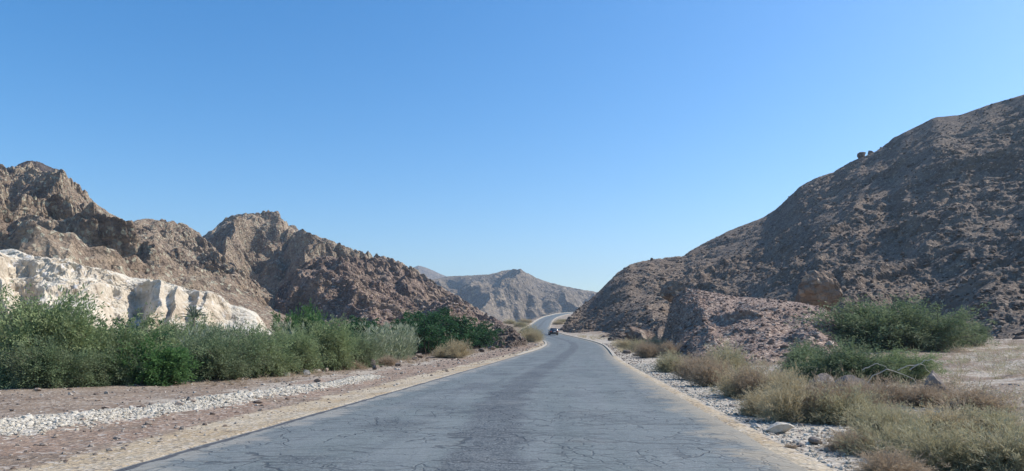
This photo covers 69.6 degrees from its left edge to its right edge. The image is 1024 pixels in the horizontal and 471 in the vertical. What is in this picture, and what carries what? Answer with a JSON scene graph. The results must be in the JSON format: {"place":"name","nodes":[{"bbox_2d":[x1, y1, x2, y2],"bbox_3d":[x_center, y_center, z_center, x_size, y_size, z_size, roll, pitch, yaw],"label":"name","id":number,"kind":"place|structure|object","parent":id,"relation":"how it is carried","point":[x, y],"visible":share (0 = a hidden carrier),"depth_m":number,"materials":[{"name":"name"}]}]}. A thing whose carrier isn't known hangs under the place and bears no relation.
{"place":"outdoors","nodes":[
{"label":"outdoors","id":0,"kind":"place"},
{"bbox_2d":[0,249,270,336],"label":"chalk cliff","id":1,"kind":"structure","parent":0,"point":[118,295],"depth_m":104.51,"materials":[{"name":"stone"}]},
{"bbox_2d":[0,161,291,329],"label":"mountain","id":2,"kind":"structure","parent":0,"point":[47,211],"depth_m":220.88,"materials":[{"name":"stone"}]},
{"bbox_2d":[0,374,384,443],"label":"gravel","id":3,"kind":"structure","parent":0,"point":[18,424],"depth_m":14.63,"materials":[{"name":"gravel"}]},
{"bbox_2d":[202,210,484,313],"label":"mountain","id":4,"kind":"structure","parent":0,"point":[270,252],"depth_m":432.29,"materials":[{"name":"stone"}]},
{"bbox_2d":[274,256,500,329],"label":"mountain","id":5,"kind":"structure","parent":0,"point":[404,284],"depth_m":258.90,"materials":[{"name":"stone"}]},
{"bbox_2d":[276,273,503,329],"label":"scree","id":6,"kind":"structure","parent":5,"relation":"on","point":[384,311],"depth_m":233.81,"materials":[{"name":"stone"}]},
{"bbox_2d":[413,266,446,278],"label":"mountain","id":7,"kind":"structure","parent":0,"point":[429,273],"depth_m":2583.31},
{"bbox_2d":[113,313,807,470],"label":"road","id":8,"kind":"structure","parent":0,"point":[560,402],"depth_m":11.50,"materials":[{"name":"asphalt"}]},
{"bbox_2d":[548,328,557,334],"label":"car","id":9,"kind":"object","parent":8,"relation":"on","point":[553,331],"visible":0.95,"depth_m":156.68,"materials":[{"name":"black paint"}]},
{"bbox_2d":[0,314,1023,470],"bbox_3d":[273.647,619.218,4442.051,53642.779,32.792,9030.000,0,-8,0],"label":"ground","id":10,"kind":"structure","parent":0,"point":[137,451],"depth_m":15.99,"materials":[{"name":"gravel"}]},
{"bbox_2d":[0,280,31,385],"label":"tamarisk shrub","id":11,"kind":"object","parent":10,"relation":"on","point":[4,303],"visible":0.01,"depth_m":51.58,"materials":[{"name":"green plant"}]},
{"bbox_2d":[0,280,116,388],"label":"tamarisk shrub","id":12,"kind":"object","parent":10,"relation":"on","point":[42,323],"visible":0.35,"depth_m":23.60,"materials":[{"name":"green plant"}]},
{"bbox_2d":[0,327,116,389],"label":"tamarisk shrub","id":13,"kind":"object","parent":10,"relation":"on","point":[47,368],"visible":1,"depth_m":22.15,"materials":[{"name":"green plant"}]},
{"bbox_2d":[0,295,128,340],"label":"shrub","id":14,"kind":"object","parent":10,"relation":"on","point":[72,318],"visible":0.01,"depth_m":33.61,"materials":[{"name":"green plant"}]},
{"bbox_2d":[72,339,153,386],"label":"tamarisk shrub","id":15,"kind":"object","parent":10,"relation":"on","point":[116,368],"visible":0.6,"depth_m":23.66,"materials":[{"name":"green plant"}]},
{"bbox_2d":[44,302,200,385],"bbox_3d":[-13.499,3.678,24.923,5.462,2.871,3.715,6,-10,-35],"label":"tamarisk shrub","id":16,"kind":"object","parent":10,"relation":"on","point":[126,336],"visible":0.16,"depth_m":24.76,"materials":[{"name":"green plant"}]},
{"bbox_2d":[98,314,174,349],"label":"shrub","id":17,"kind":"object","parent":10,"relation":"on","point":[159,321],"visible":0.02,"depth_m":38.32,"materials":[{"name":"green plant"}]},
{"bbox_2d":[105,327,203,386],"bbox_3d":[-11.981,4.053,24.515,3.455,2.013,2.593,-1,-8,7],"label":"green shrub","id":18,"kind":"object","parent":10,"relation":"on","point":[168,367],"visible":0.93,"depth_m":24.00,"materials":[{"name":"green plant"}]},
{"bbox_2d":[107,308,201,350],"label":"shrub","id":19,"kind":"object","parent":10,"relation":"on","point":[177,335],"visible":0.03,"depth_m":43.31,"materials":[{"name":"green plant"}]},
{"bbox_2d":[148,306,221,343],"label":"tamarisk shrub","id":20,"kind":"object","parent":10,"relation":"on","point":[177,327],"visible":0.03,"depth_m":92.74,"materials":[{"name":"green plant"}]},
{"bbox_2d":[166,331,217,363],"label":"tamarisk shrub","id":21,"kind":"object","parent":10,"relation":"on","point":[187,342],"visible":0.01,"depth_m":28.52,"materials":[{"name":"green plant"}]},
{"bbox_2d":[178,305,206,331],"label":"young palm","id":22,"kind":"object","parent":10,"relation":"on","point":[196,312],"visible":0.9,"depth_m":65.50,"materials":[{"name":"green plant"}]},
{"bbox_2d":[178,310,217,342],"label":"shrub","id":23,"kind":"object","parent":10,"relation":"on","point":[198,326],"visible":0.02,"depth_m":51.63,"materials":[{"name":"green plant"}]},
{"bbox_2d":[178,322,259,346],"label":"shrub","id":24,"kind":"object","parent":10,"relation":"on","point":[228,326],"visible":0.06,"depth_m":31.49,"materials":[{"name":"green plant"}]},
{"bbox_2d":[180,318,282,381],"bbox_3d":[-10.739,4.210,27.108,3.800,2.379,4.168,-2,-8,17],"label":"tamarisk shrub","id":25,"kind":"object","parent":10,"relation":"on","point":[227,361],"visible":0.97,"depth_m":26.58,"materials":[{"name":"green plant"}]},
{"bbox_2d":[235,316,277,343],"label":"shrub","id":26,"kind":"object","parent":10,"relation":"on","point":[255,328],"visible":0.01,"depth_m":57.05,"materials":[{"name":"green plant"}]},
{"bbox_2d":[220,321,308,377],"bbox_3d":[-10.154,4.565,29.450,4.169,2.315,3.675,3,-8,-19],"label":"tamarisk shrub","id":27,"kind":"object","parent":10,"relation":"on","point":[285,365],"visible":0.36,"depth_m":29.18,"materials":[{"name":"green plant"}]},
{"bbox_2d":[260,319,335,373],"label":"tamarisk shrub","id":28,"kind":"object","parent":10,"relation":"on","point":[301,345],"visible":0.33,"depth_m":31.36,"materials":[{"name":"green plant"}]},
{"bbox_2d":[270,304,327,337],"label":"shrub","id":29,"kind":"object","parent":10,"relation":"on","point":[305,315],"visible":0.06,"depth_m":63.10,"materials":[{"name":"green plant"}]},
{"bbox_2d":[266,322,345,339],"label":"reeds","id":30,"kind":"object","parent":10,"relation":"on","point":[290,327],"visible":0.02,"depth_m":35.88,"materials":[{"name":"green plant"}]},
{"bbox_2d":[304,297,330,326],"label":"shrub","id":31,"kind":"object","parent":10,"relation":"on","point":[316,316],"depth_m":64.86,"materials":[{"name":"green plant"}]},
{"bbox_2d":[289,313,369,370],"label":"tamarisk shrub","id":32,"kind":"object","parent":10,"relation":"on","point":[338,348],"visible":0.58,"depth_m":35.59,"materials":[{"name":"green plant"}]},
{"bbox_2d":[203,346,500,385],"bbox_3d":[-6.025,9.427,58.707,4.204,0.772,70.876,-1,-8,6],"label":"scrub","id":33,"kind":"object","parent":10,"relation":"on","point":[292,374],"visible":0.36,"depth_m":28.28,"materials":[{"name":"brown plant"}]},
{"bbox_2d":[343,358,370,369],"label":"dry bush","id":34,"kind":"object","parent":10,"relation":"on","point":[359,366],"visible":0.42,"depth_m":36.49,"materials":[{"name":"brown plant"}]},
{"bbox_2d":[335,315,392,340],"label":"mesquite shrub","id":35,"kind":"object","parent":10,"relation":"on","point":[362,321],"visible":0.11,"depth_m":54.18,"materials":[{"name":"green plant"}]},
{"bbox_2d":[343,325,387,367],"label":"tamarisk shrub","id":36,"kind":"object","parent":10,"relation":"on","point":[368,356],"visible":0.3,"depth_m":38.58,"materials":[{"name":"green plant"}]},
{"bbox_2d":[376,353,397,365],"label":"dry bush","id":37,"kind":"object","parent":10,"relation":"on","point":[388,361],"visible":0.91,"depth_m":41.46,"materials":[{"name":"brown plant"}]},
{"bbox_2d":[353,320,422,362],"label":"reeds","id":38,"kind":"object","parent":10,"relation":"on","point":[401,345],"visible":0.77,"depth_m":48.47,"materials":[{"name":"green plant"}]},
{"bbox_2d":[389,311,458,354],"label":"mesquite shrub","id":39,"kind":"object","parent":10,"relation":"on","point":[427,332],"visible":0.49,"depth_m":63.61,"materials":[{"name":"green plant"}]},
{"bbox_2d":[429,344,450,357],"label":"dry bush","id":40,"kind":"object","parent":10,"relation":"on","point":[438,352],"visible":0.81,"depth_m":56.28,"materials":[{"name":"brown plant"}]},
{"bbox_2d":[402,307,487,349],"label":"mesquite shrub","id":41,"kind":"object","parent":10,"relation":"on","point":[455,332],"visible":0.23,"depth_m":74.47,"materials":[{"name":"green plant"}]},
{"bbox_2d":[440,336,476,358],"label":"dry bush","id":42,"kind":"object","parent":10,"relation":"on","point":[459,350],"visible":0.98,"depth_m":56.05,"materials":[{"name":"beige plant"}]},
{"bbox_2d":[453,318,506,348],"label":"mesquite shrub","id":43,"kind":"object","parent":10,"relation":"on","point":[489,336],"visible":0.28,"depth_m":88.11,"materials":[{"name":"green plant"}]},
{"bbox_2d":[484,325,525,347],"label":"rubble mound","id":44,"kind":"object","parent":10,"relation":"on","point":[504,339],"visible":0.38,"depth_m":93.09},
{"bbox_2d":[489,324,527,347],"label":"scree","id":45,"kind":"structure","parent":44,"relation":"on","point":[511,329],"depth_m":95.60,"materials":[{"name":"stone"}]},
{"bbox_2d":[503,319,515,323],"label":"dry bush","id":46,"kind":"object","parent":10,"relation":"on","point":[509,322],"visible":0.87,"depth_m":297.25,"materials":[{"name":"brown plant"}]},
{"bbox_2d":[514,321,527,326],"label":"dry bush","id":47,"kind":"object","parent":10,"relation":"on","point":[519,323],"visible":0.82,"depth_m":256.43,"materials":[{"name":"beige plant"}]},
{"bbox_2d":[518,318,532,322],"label":"dry bush","id":48,"kind":"object","parent":10,"relation":"on","point":[526,320],"visible":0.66,"depth_m":327.40,"materials":[{"name":"beige plant"}]},
{"bbox_2d":[518,323,540,335],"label":"dry bush","id":49,"kind":"object","parent":10,"relation":"on","point":[528,329],"visible":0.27,"depth_m":136.67,"materials":[{"name":"beige plant"}]},
{"bbox_2d":[516,341,546,354],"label":"kerb","id":50,"kind":"structure","parent":10,"relation":"on","point":[545,342],"depth_m":78.49,"materials":[{"name":"concrete"}]},
{"bbox_2d":[520,326,547,341],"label":"dry bush","id":51,"kind":"object","parent":10,"relation":"on","point":[530,336],"visible":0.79,"depth_m":118.56,"materials":[{"name":"beige plant"}]},
{"bbox_2d":[523,312,572,329],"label":"kerb","id":52,"kind":"structure","parent":10,"relation":"on","point":[547,315],"depth_m":422.63,"materials":[{"name":"concrete"}]},
{"bbox_2d":[552,320,564,324],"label":"dry bush","id":53,"kind":"object","parent":10,"relation":"on","point":[557,322],"visible":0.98,"depth_m":297.63,"materials":[{"name":"beige plant"}]},
{"bbox_2d":[549,323,615,355],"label":"kerb","id":54,"kind":"structure","parent":10,"relation":"on","point":[611,351],"depth_m":110.02,"materials":[{"name":"concrete"}]},
{"bbox_2d":[577,334,659,352],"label":"scrub","id":55,"kind":"object","parent":10,"relation":"on","point":[612,342],"visible":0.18,"depth_m":119.16,"materials":[{"name":"beige plant"}]},
{"bbox_2d":[614,338,632,348],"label":"dry bush","id":56,"kind":"object","parent":10,"relation":"on","point":[621,343],"visible":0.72,"depth_m":85.77,"materials":[{"name":"beige plant"}]},
{"bbox_2d":[625,334,652,351],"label":"dry bush","id":57,"kind":"object","parent":10,"relation":"on","point":[637,343],"visible":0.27,"depth_m":72.00,"materials":[{"name":"beige plant"}]},
{"bbox_2d":[624,326,654,342],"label":"outcrop","id":58,"kind":"object","parent":10,"relation":"on","point":[640,333],"visible":0.59,"depth_m":108.74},
{"bbox_2d":[629,340,662,357],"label":"dry bush","id":59,"kind":"object","parent":10,"relation":"on","point":[647,351],"visible":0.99,"depth_m":55.56,"materials":[{"name":"brown plant"}]},
{"bbox_2d":[641,335,666,350],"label":"dry bush","id":60,"kind":"object","parent":10,"relation":"on","point":[658,341],"visible":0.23,"depth_m":75.48,"materials":[{"name":"brown plant"}]},
{"bbox_2d":[655,335,683,356],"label":"dry bush","id":61,"kind":"object","parent":10,"relation":"on","point":[668,345],"visible":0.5,"depth_m":55.41,"materials":[{"name":"brown plant"}]},
{"bbox_2d":[650,347,690,372],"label":"dry bush","id":62,"kind":"object","parent":10,"relation":"on","point":[666,366],"visible":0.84,"depth_m":32.90,"materials":[{"name":"beige plant"}]},
{"bbox_2d":[668,349,731,379],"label":"dry bush","id":63,"kind":"object","parent":10,"relation":"on","point":[681,370],"visible":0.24,"depth_m":26.89,"materials":[{"name":"brown plant"}]},
{"bbox_2d":[680,350,736,386],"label":"dry bush","id":64,"kind":"object","parent":10,"relation":"on","point":[703,377],"visible":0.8,"depth_m":23.00,"materials":[{"name":"brown plant"}]},
{"bbox_2d":[696,354,736,375],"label":"dry bush","id":65,"kind":"object","parent":10,"relation":"on","point":[717,363],"visible":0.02,"depth_m":26.36,"materials":[{"name":"brown plant"}]},
{"bbox_2d":[701,335,758,375],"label":"dry bush","id":66,"kind":"object","parent":10,"relation":"on","point":[735,355],"visible":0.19,"depth_m":27.70,"materials":[{"name":"beige plant"}]},
{"bbox_2d":[703,353,764,398],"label":"dry bush","id":67,"kind":"object","parent":10,"relation":"on","point":[723,387],"visible":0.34,"depth_m":18.85,"materials":[{"name":"beige plant"}]},
{"bbox_2d":[731,384,776,417],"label":"dry bush","id":68,"kind":"object","parent":10,"relation":"on","point":[747,411],"visible":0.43,"depth_m":14.28,"materials":[{"name":"beige plant"}]},
{"bbox_2d":[721,361,793,399],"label":"dry bush","id":69,"kind":"object","parent":10,"relation":"on","point":[751,382],"visible":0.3,"depth_m":18.36,"materials":[{"name":"brown plant"}]},
{"bbox_2d":[664,290,882,364],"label":"talus mound","id":70,"kind":"object","parent":10,"relation":"on","point":[727,319],"visible":0.3,"depth_m":57.66,"materials":[{"name":"stone"}]},
{"bbox_2d":[661,289,875,363],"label":"scree","id":71,"kind":"structure","parent":70,"relation":"on","point":[667,333],"depth_m":58.84,"materials":[{"name":"stone"}]},
{"bbox_2d":[765,422,793,433],"bbox_3d":[4.210,3.052,11.640,0.402,0.197,0.331,-6,-10,37],"label":"rock","id":72,"kind":"object","parent":10,"relation":"on","point":[777,427],"visible":0.97,"depth_m":11.58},
{"bbox_2d":[743,365,825,423],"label":"dry bush","id":73,"kind":"object","parent":10,"relation":"on","point":[783,405],"visible":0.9,"depth_m":13.16,"materials":[{"name":"beige plant"}]},
{"bbox_2d":[756,357,818,399],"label":"dry bush","id":74,"kind":"object","parent":10,"relation":"on","point":[779,378],"visible":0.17,"depth_m":17.33,"materials":[{"name":"beige plant"}]},
{"bbox_2d":[782,443,796,448],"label":"dry bush","id":75,"kind":"object","parent":10,"relation":"on","point":[790,446],"visible":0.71,"depth_m":9.99,"materials":[{"name":"brown plant"}]},
{"bbox_2d":[775,336,826,371],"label":"tamarisk shrub","id":76,"kind":"object","parent":10,"relation":"on","point":[802,348],"visible":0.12,"depth_m":26.99,"materials":[{"name":"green plant"}]},
{"bbox_2d":[808,436,822,444],"bbox_3d":[4.300,2.908,10.431,0.200,0.125,0.166,4,-9,-27],"label":"rock","id":77,"kind":"object","parent":10,"relation":"on","point":[813,440],"visible":0.98,"depth_m":10.38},
{"bbox_2d":[808,373,832,387],"bbox_3d":[9.085,4.285,21.565,0.709,0.495,0.608,0,-8,0],"label":"boulder","id":78,"kind":"object","parent":10,"relation":"on","point":[821,376],"visible":0.38,"depth_m":21.48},
{"bbox_2d":[793,368,853,424],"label":"dry bush","id":79,"kind":"object","parent":10,"relation":"on","point":[820,385],"visible":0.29,"depth_m":13.18,"materials":[{"name":"brown plant"}]},
{"bbox_2d":[662,340,1023,436],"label":"scrub","id":80,"kind":"object","parent":10,"relation":"on","point":[992,354],"visible":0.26,"depth_m":28.10,"materials":[{"name":"beige plant"}]},
{"bbox_2d":[666,340,1023,427],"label":"scrub","id":81,"kind":"object","parent":10,"relation":"on","point":[953,350],"visible":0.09,"depth_m":27.35,"materials":[{"name":"brown plant"}]},
{"bbox_2d":[775,334,918,382],"bbox_3d":[10.471,3.973,23.485,4.509,1.625,3.975,-5,-9,32],"label":"tamarisk shrub","id":82,"kind":"object","parent":10,"relation":"on","point":[833,361],"visible":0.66,"depth_m":23.05,"materials":[{"name":"green plant"}]},
{"bbox_2d":[814,425,880,456],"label":"dry bush","id":83,"kind":"object","parent":10,"relation":"on","point":[834,445],"visible":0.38,"depth_m":9.80,"materials":[{"name":"brown plant"}]},
{"bbox_2d":[796,377,900,425],"bbox_3d":[5.882,2.931,12.973,1.760,0.928,1.466,-7,-11,41],"label":"dry bush","id":84,"kind":"object","parent":10,"relation":"on","point":[845,403],"visible":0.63,"depth_m":12.84,"materials":[{"name":"beige plant"}]},
{"bbox_2d":[833,375,871,392],"bbox_3d":[7.993,3.598,17.176,0.834,0.680,0.676,0,-8,0],"label":"boulder","id":85,"kind":"object","parent":10,"relation":"on","point":[847,378],"visible":0.12,"depth_m":17.23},
{"bbox_2d":[823,365,908,417],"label":"dry bush","id":86,"kind":"object","parent":10,"relation":"on","point":[864,384],"visible":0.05,"depth_m":13.43,"materials":[{"name":"brown plant"}]},
{"bbox_2d":[785,291,954,351],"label":"tamarisk shrub","id":87,"kind":"object","parent":10,"relation":"on","point":[845,323],"visible":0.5,"depth_m":47.61,"materials":[{"name":"green plant"}]},
{"bbox_2d":[830,394,932,436],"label":"dry bush","id":88,"kind":"object","parent":10,"relation":"on","point":[886,414],"visible":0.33,"depth_m":11.20,"materials":[{"name":"beige plant"}]},
{"bbox_2d":[849,368,916,404],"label":"dry bush","id":89,"kind":"object","parent":10,"relation":"on","point":[895,393],"visible":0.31,"depth_m":15.41,"materials":[{"name":"brown plant"}]},
{"bbox_2d":[827,394,956,459],"bbox_3d":[4.929,2.466,9.388,1.517,0.861,1.542,4,-9,-25],"label":"dry bush","id":90,"kind":"object","parent":10,"relation":"on","point":[871,440],"visible":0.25,"depth_m":9.31,"materials":[{"name":"beige plant"}]},
{"bbox_2d":[833,441,950,470],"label":"dry bush","id":91,"kind":"object","parent":10,"relation":"on","point":[877,462],"visible":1,"depth_m":7.82,"materials":[{"name":"brown plant"}]},
{"bbox_2d":[862,343,952,380],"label":"tamarisk shrub","id":92,"kind":"object","parent":10,"relation":"on","point":[920,371],"visible":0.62,"depth_m":22.51,"materials":[{"name":"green plant"}]},
{"bbox_2d":[862,359,953,382],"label":"fallen branch","id":93,"kind":"object","parent":10,"relation":"on","point":[901,368],"visible":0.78,"depth_m":20.67,"materials":[{"name":"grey wood"}]},
{"bbox_2d":[851,296,999,351],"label":"tamarisk shrub","id":94,"kind":"object","parent":10,"relation":"on","point":[946,325],"visible":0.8,"depth_m":45.99,"materials":[{"name":"green plant"}]},
{"bbox_2d":[895,377,960,407],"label":"dry bush","id":95,"kind":"object","parent":10,"relation":"on","point":[915,395],"visible":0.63,"depth_m":14.81,"materials":[{"name":"brown plant"}]},
{"bbox_2d":[867,417,1002,470],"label":"dry bush","id":96,"kind":"object","parent":10,"relation":"on","point":[934,448],"visible":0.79,"depth_m":8.42,"materials":[{"name":"beige plant"}]},
{"bbox_2d":[924,370,947,391],"bbox_3d":[10.043,3.590,17.454,0.524,0.803,0.359,0,-8,0],"label":"rock","id":97,"kind":"object","parent":10,"relation":"on","point":[934,377],"visible":0.43,"depth_m":17.34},
{"bbox_2d":[889,398,992,436],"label":"dry bush","id":98,"kind":"object","parent":10,"relation":"on","point":[944,417],"visible":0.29,"depth_m":11.17,"materials":[{"name":"beige plant"}]},
{"bbox_2d":[951,319,992,345],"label":"tamarisk shrub","id":99,"kind":"object","parent":10,"relation":"on","point":[981,332],"visible":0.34,"depth_m":51.27,"materials":[{"name":"green plant"}]},
{"bbox_2d":[921,378,1023,415],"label":"dry bush","id":100,"kind":"object","parent":10,"relation":"on","point":[984,401],"visible":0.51,"depth_m":13.54,"materials":[{"name":"brown plant"}]},
{"bbox_2d":[929,409,1023,470],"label":"dry bush","id":101,"kind":"object","parent":10,"relation":"on","point":[1009,450],"visible":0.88,"depth_m":8.15,"materials":[{"name":"green plant"}]},
{"bbox_2d":[931,392,1023,436],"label":"dry bush","id":102,"kind":"object","parent":10,"relation":"on","point":[994,414],"visible":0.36,"depth_m":11.29,"materials":[{"name":"beige plant"}]},
{"bbox_2d":[0,0,1023,291],"label":"sky","id":103,"kind":"structure","parent":0,"point":[568,143],"materials":[{"name":"blue"}]},
{"bbox_2d":[431,269,596,321],"bbox_3d":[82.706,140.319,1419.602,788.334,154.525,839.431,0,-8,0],"label":"mountain","id":104,"kind":"structure","parent":0,"point":[513,294],"depth_m":1248.19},
{"bbox_2d":[566,95,1023,340],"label":"mountain","id":105,"kind":"structure","parent":0,"point":[985,172],"depth_m":165.78,"materials":[{"name":"stone"}]},
{"bbox_2d":[660,280,686,301],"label":"outcrop","id":106,"kind":"object","parent":105,"relation":"on","point":[670,290],"visible":0.69,"depth_m":126.96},
{"bbox_2d":[560,99,1023,341],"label":"scree","id":107,"kind":"structure","parent":105,"relation":"on","point":[566,327],"depth_m":159.32,"materials":[{"name":"stone"}]},
{"bbox_2d":[794,270,842,311],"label":"boulder","id":108,"kind":"object","parent":105,"relation":"on","point":[821,286],"visible":0.69,"depth_m":78.29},
{"bbox_2d":[857,152,865,157],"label":"rock pinnacle","id":109,"kind":"object","parent":105,"relation":"on","point":[860,154],"visible":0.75,"depth_m":240.94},
{"bbox_2d":[629,364,1023,470],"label":"gravel","id":110,"kind":"structure","parent":0,"point":[813,453],"depth_m":12.99,"materials":[{"name":"gravel"}]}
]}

